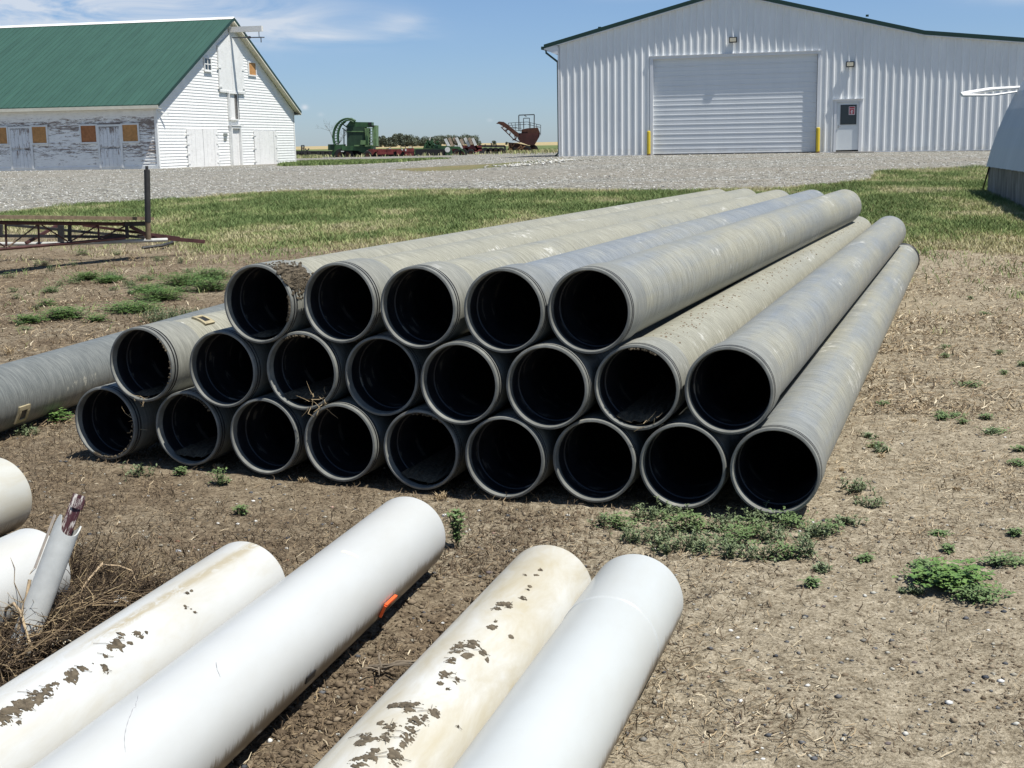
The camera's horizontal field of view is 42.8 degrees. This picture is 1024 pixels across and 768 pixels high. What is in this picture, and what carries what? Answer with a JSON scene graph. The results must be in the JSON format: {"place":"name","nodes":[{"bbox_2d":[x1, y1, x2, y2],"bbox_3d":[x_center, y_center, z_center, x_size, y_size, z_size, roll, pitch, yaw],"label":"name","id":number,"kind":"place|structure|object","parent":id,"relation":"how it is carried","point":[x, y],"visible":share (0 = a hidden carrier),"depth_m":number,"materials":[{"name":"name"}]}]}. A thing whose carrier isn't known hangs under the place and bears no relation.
{"place":"outdoors","nodes":[
{"label":"outdoors","id":0,"kind":"place"},
{"bbox_2d":[277,157,450,165],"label":"verge grass","id":1,"kind":"structure","parent":0,"point":[312,162],"depth_m":67.13,"materials":[{"name":"green plant"}]},
{"bbox_2d":[296,142,557,156],"bbox_3d":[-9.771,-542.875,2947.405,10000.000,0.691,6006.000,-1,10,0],"label":"field","id":2,"kind":"structure","parent":0,"point":[546,145],"depth_m":536.32,"materials":[{"name":"beige plant"}]},
{"bbox_2d":[296,148,557,157],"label":"field grass","id":3,"kind":"structure","parent":2,"relation":"on","point":[548,150],"depth_m":129.99,"materials":[{"name":"green plant"}]},
{"bbox_2d":[0,152,1023,767],"bbox_3d":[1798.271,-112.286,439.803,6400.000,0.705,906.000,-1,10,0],"label":"ground","id":4,"kind":"structure","parent":0,"point":[896,680],"depth_m":5.24,"materials":[{"name":"brown soil"}]},
{"bbox_2d":[6,313,48,322],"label":"weed plant","id":5,"kind":"object","parent":4,"relation":"on","point":[30,318],"visible":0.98,"depth_m":12.41,"materials":[{"name":"green plant"}]},
{"bbox_2d":[0,528,69,625],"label":"white pipe","id":6,"kind":"object","parent":4,"relation":"on","point":[21,548],"visible":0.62,"depth_m":4.37,"materials":[{"name":"plastic"}]},
{"bbox_2d":[0,458,31,536],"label":"white pipe","id":7,"kind":"object","parent":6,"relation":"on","point":[15,500],"visible":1,"depth_m":5.41,"materials":[{"name":"plastic"}]},
{"bbox_2d":[7,514,81,665],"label":"pipe","id":8,"kind":"object","parent":4,"relation":"on","point":[50,570],"visible":0.74,"depth_m":4.17,"materials":[{"name":"grey plastic"}]},
{"bbox_2d":[62,493,85,535],"bbox_3d":[-1.438,0.470,4.250,0.046,0.225,0.040,16,-11,5],"label":"stake","id":9,"kind":"object","parent":8,"relation":"on","point":[76,505],"visible":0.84,"depth_m":4.25,"materials":[{"name":"red paint"}]},
{"bbox_2d":[45,407,73,423],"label":"weed plant","id":10,"kind":"object","parent":4,"relation":"on","point":[56,416],"visible":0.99,"depth_m":7.84,"materials":[{"name":"green plant"}]},
{"bbox_2d":[33,304,90,319],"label":"weed plant","id":11,"kind":"object","parent":4,"relation":"on","point":[72,312],"visible":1,"depth_m":12.62,"materials":[{"name":"green plant"}]},
{"bbox_2d":[65,270,109,279],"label":"weed plant","id":12,"kind":"object","parent":4,"relation":"on","point":[84,275],"visible":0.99,"depth_m":15.98,"materials":[{"name":"green plant"}]},
{"bbox_2d":[0,510,198,686],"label":"dry stalks","id":13,"kind":"object","parent":4,"relation":"on","point":[66,615],"visible":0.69,"depth_m":4.41,"materials":[{"name":"beige plant"}]},
{"bbox_2d":[4,562,139,671],"bbox_3d":[-1.542,0.709,4.382,0.266,0.227,0.777,1,11,12],"label":"branch","id":14,"kind":"object","parent":13,"relation":"on","point":[14,604],"visible":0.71,"depth_m":4.19,"materials":[{"name":"beige wood"}]},
{"bbox_2d":[0,166,204,250],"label":"truss frame","id":15,"kind":"object","parent":4,"relation":"on","point":[146,236],"visible":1,"depth_m":18.22,"materials":[{"name":"red paint"}]},
{"bbox_2d":[0,303,224,431],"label":"irrigation pipe","id":16,"kind":"object","parent":4,"relation":"on","point":[35,387],"visible":0.39,"depth_m":7.84,"materials":[{"name":"grey plastic"}]},
{"bbox_2d":[84,297,170,313],"bbox_3d":[-3.860,-0.786,13.167,1.027,0.123,0.702,-1,10,0],"label":"weed plant","id":17,"kind":"object","parent":4,"relation":"on","point":[126,308],"visible":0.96,"depth_m":13.11,"materials":[{"name":"green plant"}]},
{"bbox_2d":[75,382,194,458],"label":"irrigation pipe","id":18,"kind":"object","parent":4,"relation":"on","point":[115,420],"visible":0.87,"depth_m":6.85,"materials":[{"name":"grey plastic"}]},
{"bbox_2d":[120,461,156,481],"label":"weed plant","id":19,"kind":"object","parent":4,"relation":"on","point":[138,470],"visible":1,"depth_m":6.48,"materials":[{"name":"green plant"}]},
{"bbox_2d":[0,541,284,767],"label":"white pipe","id":20,"kind":"object","parent":4,"relation":"on","point":[53,702],"visible":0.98,"depth_m":3.55,"materials":[{"name":"plastic"}]},
{"bbox_2d":[126,305,182,321],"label":"weed plant","id":21,"kind":"object","parent":4,"relation":"on","point":[159,317],"visible":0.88,"depth_m":12.38,"materials":[{"name":"green plant"}]},
{"bbox_2d":[119,285,196,301],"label":"weed plant","id":22,"kind":"object","parent":4,"relation":"on","point":[166,295],"visible":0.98,"depth_m":13.87,"materials":[{"name":"green plant"}]},
{"bbox_2d":[143,270,221,285],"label":"weed plant","id":23,"kind":"object","parent":4,"relation":"on","point":[183,278],"visible":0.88,"depth_m":15.22,"materials":[{"name":"green plant"}]},
{"bbox_2d":[182,275,227,292],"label":"weed plant","id":24,"kind":"object","parent":4,"relation":"on","point":[209,286],"visible":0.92,"depth_m":14.59,"materials":[{"name":"green plant"}]},
{"bbox_2d":[185,266,233,278],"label":"weed plant","id":25,"kind":"object","parent":4,"relation":"on","point":[205,273],"visible":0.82,"depth_m":15.85,"materials":[{"name":"green plant"}]},
{"bbox_2d":[156,387,273,464],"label":"irrigation pipe","id":26,"kind":"object","parent":4,"relation":"on","point":[193,425],"visible":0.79,"depth_m":6.68,"materials":[{"name":"grey plastic"}]},
{"bbox_2d":[110,310,231,406],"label":"irrigation pipe","id":27,"kind":"object","parent":26,"relation":"on","point":[149,362],"visible":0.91,"depth_m":6.70,"materials":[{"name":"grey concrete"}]},
{"bbox_2d":[31,497,445,767],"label":"white pipe","id":28,"kind":"object","parent":4,"relation":"on","point":[225,694],"visible":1,"depth_m":3.57,"materials":[{"name":"plastic"}]},
{"bbox_2d":[230,392,350,473],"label":"irrigation pipe","id":29,"kind":"object","parent":4,"relation":"on","point":[267,432],"visible":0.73,"depth_m":6.53,"materials":[{"name":"grey concrete"}]},
{"bbox_2d":[189,327,275,407],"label":"irrigation pipe","id":30,"kind":"object","parent":29,"relation":"on","point":[228,367],"visible":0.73,"depth_m":6.54,"materials":[{"name":"grey concrete"}]},
{"bbox_2d":[304,396,425,481],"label":"irrigation pipe","id":31,"kind":"object","parent":4,"relation":"on","point":[346,444],"visible":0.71,"depth_m":6.38,"materials":[{"name":"grey plastic"}]},
{"bbox_2d":[267,327,387,416],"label":"irrigation pipe","id":32,"kind":"object","parent":31,"relation":"on","point":[306,368],"visible":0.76,"depth_m":6.37,"materials":[{"name":"grey concrete"}]},
{"bbox_2d":[224,189,725,343],"bbox_3d":[0.550,-1.201,10.496,0.388,0.387,9.392,3,11,22],"label":"irrigation pipe","id":33,"kind":"object","parent":32,"relation":"on","point":[263,302],"visible":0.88,"depth_m":6.53,"materials":[{"name":"grey plastic"}]},
{"bbox_2d":[360,653,415,674],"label":"branch","id":34,"kind":"object","parent":4,"relation":"on","point":[380,667],"visible":0.94,"depth_m":4.02,"materials":[{"name":"beige wood"}]},
{"bbox_2d":[384,402,511,489],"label":"irrigation pipe","id":35,"kind":"object","parent":4,"relation":"on","point":[424,444],"visible":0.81,"depth_m":6.23,"materials":[{"name":"grey plastic"}]},
{"bbox_2d":[345,331,471,415],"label":"irrigation pipe","id":36,"kind":"object","parent":35,"relation":"on","point":[383,374],"visible":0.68,"depth_m":6.33,"materials":[{"name":"grey plastic"}]},
{"bbox_2d":[304,188,755,342],"bbox_3d":[0.880,-1.181,10.303,0.383,0.383,9.170,-1,10,22],"label":"irrigation pipe","id":37,"kind":"object","parent":36,"relation":"on","point":[342,300],"visible":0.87,"depth_m":6.54,"materials":[{"name":"grey plastic"}]},
{"bbox_2d":[313,545,590,767],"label":"white pipe","id":38,"kind":"object","parent":4,"relation":"on","point":[438,703],"visible":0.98,"depth_m":3.36,"materials":[{"name":"plastic"}]},
{"bbox_2d":[445,508,467,546],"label":"weed plant","id":39,"kind":"object","parent":4,"relation":"on","point":[456,532],"visible":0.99,"depth_m":5.27,"materials":[{"name":"green plant"}]},
{"bbox_2d":[0,150,989,212],"bbox_3d":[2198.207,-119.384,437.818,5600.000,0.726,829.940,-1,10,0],"label":"gravel yard","id":40,"kind":"structure","parent":4,"relation":"on","point":[499,172],"depth_m":43.04,"materials":[{"name":"grey gravel"}]},
{"bbox_2d":[0,17,301,170],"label":"barn","id":41,"kind":"structure","parent":40,"relation":"on","point":[175,93],"depth_m":66.90,"materials":[{"name":"white paint"}]},
{"bbox_2d":[8,126,34,169],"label":"stable door","id":42,"kind":"structure","parent":41,"relation":"in","point":[18,138],"depth_m":64.30,"materials":[{"name":"white paint"}]},
{"bbox_2d":[30,125,48,144],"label":"window","id":43,"kind":"structure","parent":41,"relation":"in","point":[39,133],"depth_m":64.00,"materials":[{"name":"orange wood"}]},
{"bbox_2d":[79,124,97,143],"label":"window","id":44,"kind":"structure","parent":41,"relation":"in","point":[87,132],"depth_m":63.47,"materials":[{"name":"brown wood"}]},
{"bbox_2d":[96,124,123,167],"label":"stable door","id":45,"kind":"structure","parent":41,"relation":"in","point":[107,136],"depth_m":63.33,"materials":[{"name":"white paint"}]},
{"bbox_2d":[120,123,139,142],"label":"window","id":46,"kind":"structure","parent":41,"relation":"in","point":[130,133],"depth_m":63.01,"materials":[{"name":"orange wood"}]},
{"bbox_2d":[186,129,220,166],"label":"door","id":47,"kind":"structure","parent":41,"relation":"in","point":[202,144],"depth_m":67.57,"materials":[{"name":"white paint"}]},
{"bbox_2d":[217,34,245,93],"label":"hay door","id":48,"kind":"structure","parent":41,"relation":"in","point":[231,69],"depth_m":70.58,"materials":[{"name":"white paint"}]},
{"bbox_2d":[228,125,243,165],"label":"door","id":49,"kind":"structure","parent":41,"relation":"in","point":[235,132],"depth_m":71.59,"materials":[{"name":"white paint"}]},
{"bbox_2d":[253,131,278,164],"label":"door","id":50,"kind":"structure","parent":41,"relation":"in","point":[265,142],"depth_m":75.71,"materials":[{"name":"white paint"}]},
{"bbox_2d":[328,118,378,156],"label":"green harvester","id":51,"kind":"object","parent":40,"relation":"on","point":[359,139],"visible":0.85,"depth_m":129.65,"materials":[{"name":"paint"}]},
{"bbox_2d":[364,146,414,156],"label":"field roller","id":52,"kind":"object","parent":40,"relation":"on","point":[387,152],"visible":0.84,"depth_m":128.87,"materials":[{"name":"paint"}]},
{"bbox_2d":[414,137,466,154],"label":"farm machinery","id":53,"kind":"object","parent":40,"relation":"on","point":[430,147],"visible":0.9,"depth_m":128.95,"materials":[{"name":"paint"}]},
{"bbox_2d":[444,137,484,153],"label":"field cultivator","id":54,"kind":"object","parent":40,"relation":"on","point":[470,148],"visible":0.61,"depth_m":137.66,"materials":[{"name":"red paint"}]},
{"bbox_2d":[496,114,540,151],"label":"rusty harvester","id":55,"kind":"object","parent":40,"relation":"on","point":[529,136],"visible":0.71,"depth_m":149.59,"materials":[{"name":"paint"}]},
{"bbox_2d":[541,0,1023,156],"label":"shop building","id":56,"kind":"structure","parent":40,"relation":"on","point":[695,77],"depth_m":56.30,"materials":[{"name":"white metal"}]},
{"bbox_2d":[649,50,821,154],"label":"overhead door","id":57,"kind":"structure","parent":56,"relation":"in","point":[756,102],"depth_m":56.97,"materials":[{"name":"metal"}]},
{"bbox_2d":[833,98,863,151],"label":"entry door","id":58,"kind":"structure","parent":56,"relation":"in","point":[847,112],"depth_m":55.81,"materials":[{"name":"white metal"}]},
{"bbox_2d":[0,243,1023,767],"bbox_3d":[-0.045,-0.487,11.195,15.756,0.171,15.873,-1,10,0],"label":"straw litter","id":59,"kind":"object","parent":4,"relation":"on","point":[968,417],"visible":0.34,"depth_m":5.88,"materials":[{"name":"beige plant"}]},
{"bbox_2d":[0,232,1023,429],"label":"coarse litter","id":60,"kind":"object","parent":4,"relation":"on","point":[927,321],"visible":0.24,"depth_m":11.41,"materials":[{"name":"beige plant"}]},
{"bbox_2d":[7,288,1023,767],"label":"pebbles","id":61,"kind":"object","parent":4,"relation":"on","point":[905,732],"visible":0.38,"depth_m":4.25,"materials":[{"name":"grey stone"}]},
{"bbox_2d":[465,402,599,498],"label":"irrigation pipe","id":62,"kind":"object","parent":4,"relation":"on","point":[510,451],"visible":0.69,"depth_m":6.12,"materials":[{"name":"grey plastic"}]},
{"bbox_2d":[421,333,556,424],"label":"irrigation pipe","id":63,"kind":"object","parent":62,"relation":"on","point":[463,380],"visible":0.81,"depth_m":6.12,"materials":[{"name":"grey plastic"}]},
{"bbox_2d":[380,190,788,348],"bbox_3d":[1.220,-1.136,10.065,0.383,0.383,9.000,25,18,16],"label":"irrigation pipe","id":64,"kind":"object","parent":63,"relation":"on","point":[422,305],"visible":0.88,"depth_m":6.38,"materials":[{"name":"grey plastic"}]},
{"bbox_2d":[506,271,755,428],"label":"irrigation pipe","id":65,"kind":"object","parent":62,"relation":"on","point":[550,383],"visible":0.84,"depth_m":6.03,"materials":[{"name":"grey concrete"}]},
{"bbox_2d":[464,190,823,352],"bbox_3d":[1.591,-1.117,9.940,0.383,0.383,9.030,-32,-2,24],"label":"irrigation pipe","id":66,"kind":"object","parent":65,"relation":"on","point":[506,309],"visible":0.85,"depth_m":6.27,"materials":[{"name":"grey plastic"}]},
{"bbox_2d":[548,189,861,353],"bbox_3d":[1.917,-1.094,9.741,0.383,0.383,8.840,4,12,21],"label":"irrigation pipe","id":67,"kind":"object","parent":65,"relation":"on","point":[597,308],"visible":1,"depth_m":6.59,"materials":[{"name":"grey plastic"}]},
{"bbox_2d":[453,554,682,767],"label":"white pipe","id":68,"kind":"object","parent":4,"relation":"on","point":[571,698],"visible":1,"depth_m":3.35,"materials":[{"name":"plastic"}]},
{"bbox_2d":[553,400,686,502],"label":"irrigation pipe","id":69,"kind":"object","parent":4,"relation":"on","point":[596,455],"visible":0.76,"depth_m":6.04,"materials":[{"name":"grey plastic"}]},
{"bbox_2d":[597,511,647,529],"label":"weed plant","id":70,"kind":"object","parent":4,"relation":"on","point":[617,517],"visible":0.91,"depth_m":5.52,"materials":[{"name":"green plant"}]},
{"bbox_2d":[608,521,653,546],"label":"weed plant","id":71,"kind":"object","parent":4,"relation":"on","point":[635,537],"visible":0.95,"depth_m":5.36,"materials":[{"name":"green plant"}]},
{"bbox_2d":[630,495,659,523],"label":"weed plant","id":72,"kind":"object","parent":4,"relation":"on","point":[640,510],"visible":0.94,"depth_m":5.63,"materials":[{"name":"green plant"}]},
{"bbox_2d":[624,517,677,545],"bbox_3d":[0.576,0.601,5.362,0.217,0.086,0.175,1,11,11],"label":"weed plant","id":73,"kind":"object","parent":4,"relation":"on","point":[663,528],"visible":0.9,"depth_m":5.34,"materials":[{"name":"green plant"}]},
{"bbox_2d":[646,534,681,556],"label":"weed plant","id":74,"kind":"object","parent":4,"relation":"on","point":[664,549],"visible":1,"depth_m":5.20,"materials":[{"name":"green plant"}]},
{"bbox_2d":[651,500,689,521],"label":"weed plant","id":75,"kind":"object","parent":4,"relation":"on","point":[678,511],"visible":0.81,"depth_m":5.64,"materials":[{"name":"green plant"}]},
{"bbox_2d":[657,507,700,531],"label":"weed plant","id":76,"kind":"object","parent":4,"relation":"on","point":[681,518],"visible":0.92,"depth_m":5.46,"materials":[{"name":"green plant"}]},
{"bbox_2d":[639,405,747,508],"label":"irrigation pipe","id":77,"kind":"object","parent":4,"relation":"on","point":[685,456],"visible":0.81,"depth_m":5.93,"materials":[{"name":"grey plastic"}]},
{"bbox_2d":[594,216,870,430],"bbox_3d":[2.194,-0.839,10.157,0.383,0.383,9.762,3,11,20],"label":"irrigation pipe","id":78,"kind":"object","parent":77,"relation":"on","point":[639,383],"visible":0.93,"depth_m":6.37,"materials":[{"name":"grey plastic"}]},
{"bbox_2d":[666,525,724,551],"bbox_3d":[0.734,0.611,5.251,0.232,0.100,0.168,-3,11,-11],"label":"weed plant","id":79,"kind":"object","parent":4,"relation":"on","point":[696,537],"visible":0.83,"depth_m":5.23,"materials":[{"name":"green plant"}]},
{"bbox_2d":[679,512,715,531],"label":"weed plant","id":80,"kind":"object","parent":4,"relation":"on","point":[700,524],"visible":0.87,"depth_m":5.46,"materials":[{"name":"green plant"}]},
{"bbox_2d":[674,533,728,557],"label":"weed plant","id":81,"kind":"object","parent":4,"relation":"on","point":[699,545],"visible":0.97,"depth_m":5.16,"materials":[{"name":"green plant"}]},
{"bbox_2d":[703,512,742,537],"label":"weed plant","id":82,"kind":"object","parent":4,"relation":"on","point":[721,521],"visible":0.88,"depth_m":5.47,"materials":[{"name":"green plant"}]},
{"bbox_2d":[710,523,760,547],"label":"weed plant","id":83,"kind":"object","parent":4,"relation":"on","point":[742,535],"visible":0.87,"depth_m":5.26,"materials":[{"name":"green plant"}]},
{"bbox_2d":[720,537,753,560],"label":"weed plant","id":84,"kind":"object","parent":4,"relation":"on","point":[729,549],"visible":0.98,"depth_m":5.12,"materials":[{"name":"green plant"}]},
{"bbox_2d":[731,515,768,536],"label":"weed plant","id":85,"kind":"object","parent":4,"relation":"on","point":[756,532],"visible":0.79,"depth_m":5.36,"materials":[{"name":"green plant"}]},
{"bbox_2d":[726,500,778,530],"bbox_3d":[1.027,0.558,5.532,0.226,0.089,0.194,-1,10,0],"label":"weed plant","id":86,"kind":"object","parent":4,"relation":"on","point":[749,514],"visible":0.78,"depth_m":5.53,"materials":[{"name":"green plant"}]},
{"bbox_2d":[742,539,783,564],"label":"weed plant","id":87,"kind":"object","parent":4,"relation":"on","point":[769,551],"visible":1,"depth_m":5.08,"materials":[{"name":"green plant"}]},
{"bbox_2d":[753,517,788,543],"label":"weed plant","id":88,"kind":"object","parent":4,"relation":"on","point":[767,536],"visible":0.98,"depth_m":5.30,"materials":[{"name":"green plant"}]},
{"bbox_2d":[769,539,799,560],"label":"weed plant","id":89,"kind":"object","parent":4,"relation":"on","point":[790,548],"visible":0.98,"depth_m":5.08,"materials":[{"name":"green plant"}]},
{"bbox_2d":[763,506,817,531],"bbox_3d":[1.174,0.568,5.480,0.227,0.082,0.215,-1,10,0],"label":"weed plant","id":90,"kind":"object","parent":4,"relation":"on","point":[794,517],"visible":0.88,"depth_m":5.49,"materials":[{"name":"green plant"}]},
{"bbox_2d":[788,530,820,560],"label":"weed plant","id":91,"kind":"object","parent":4,"relation":"on","point":[806,541],"visible":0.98,"depth_m":5.10,"materials":[{"name":"green plant"}]},
{"bbox_2d":[794,519,831,540],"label":"weed plant","id":92,"kind":"object","parent":4,"relation":"on","point":[813,529],"visible":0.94,"depth_m":5.33,"materials":[{"name":"green plant"}]},
{"bbox_2d":[730,243,919,514],"bbox_3d":[2.767,-0.518,10.176,0.383,0.383,10.040,3,11,19],"label":"irrigation pipe","id":93,"kind":"object","parent":4,"relation":"on","point":[783,450],"visible":0.88,"depth_m":6.39,"materials":[{"name":"grey plastic"}]},
{"bbox_2d":[685,216,905,434],"bbox_3d":[2.552,-0.828,10.032,0.383,0.383,9.700,-29,0,22],"label":"irrigation pipe","id":94,"kind":"object","parent":93,"relation":"on","point":[739,380],"visible":1,"depth_m":6.45,"materials":[{"name":"grey plastic"}]},
{"bbox_2d":[828,514,869,528],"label":"weed plant","id":95,"kind":"object","parent":4,"relation":"on","point":[847,519],"visible":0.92,"depth_m":5.50,"materials":[{"name":"green plant"}]},
{"bbox_2d":[839,477,875,494],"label":"weed plant","id":96,"kind":"object","parent":4,"relation":"on","point":[855,486],"visible":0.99,"depth_m":6.04,"materials":[{"name":"green plant"}]},
{"bbox_2d":[852,495,886,507],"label":"weed plant","id":97,"kind":"object","parent":4,"relation":"on","point":[876,502],"visible":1,"depth_m":5.81,"materials":[{"name":"green plant"}]},
{"bbox_2d":[892,557,1016,597],"bbox_3d":[1.580,0.692,4.745,0.415,0.090,0.323,-1,10,0],"label":"weed plant","id":98,"kind":"object","parent":4,"relation":"on","point":[945,579],"visible":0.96,"depth_m":4.71,"materials":[{"name":"green plant"}]},
{"bbox_2d":[947,578,1008,604],"bbox_3d":[1.641,0.736,4.603,0.228,0.068,0.206,-1,10,0],"label":"weed plant","id":99,"kind":"object","parent":4,"relation":"on","point":[985,596],"visible":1,"depth_m":4.59,"materials":[{"name":"green plant"}]},
{"bbox_2d":[960,80,1023,206],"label":"arched hut","id":100,"kind":"object","parent":4,"relation":"on","point":[1005,163],"visible":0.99,"depth_m":27.21,"materials":[{"name":"metal"}]},
{"bbox_2d":[977,550,1023,567],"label":"weed plant","id":101,"kind":"object","parent":4,"relation":"on","point":[997,560],"visible":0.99,"depth_m":4.96,"materials":[{"name":"green plant"}]},
{"bbox_2d":[0,152,1023,347],"bbox_3d":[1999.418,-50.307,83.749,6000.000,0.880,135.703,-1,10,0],"label":"lawn","id":102,"kind":"structure","parent":0,"point":[455,167],"depth_m":25.77,"materials":[{"name":"green plant"}]},
{"bbox_2d":[484,159,591,167],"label":"white rocks","id":103,"kind":"object","parent":102,"relation":"on","point":[551,161],"visible":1,"depth_m":49.34,"materials":[{"name":"white stone"}]},
{"bbox_2d":[0,0,1023,146],"label":"sky","id":104,"kind":"structure","parent":0,"point":[420,68],"materials":[{"name":"blue"}]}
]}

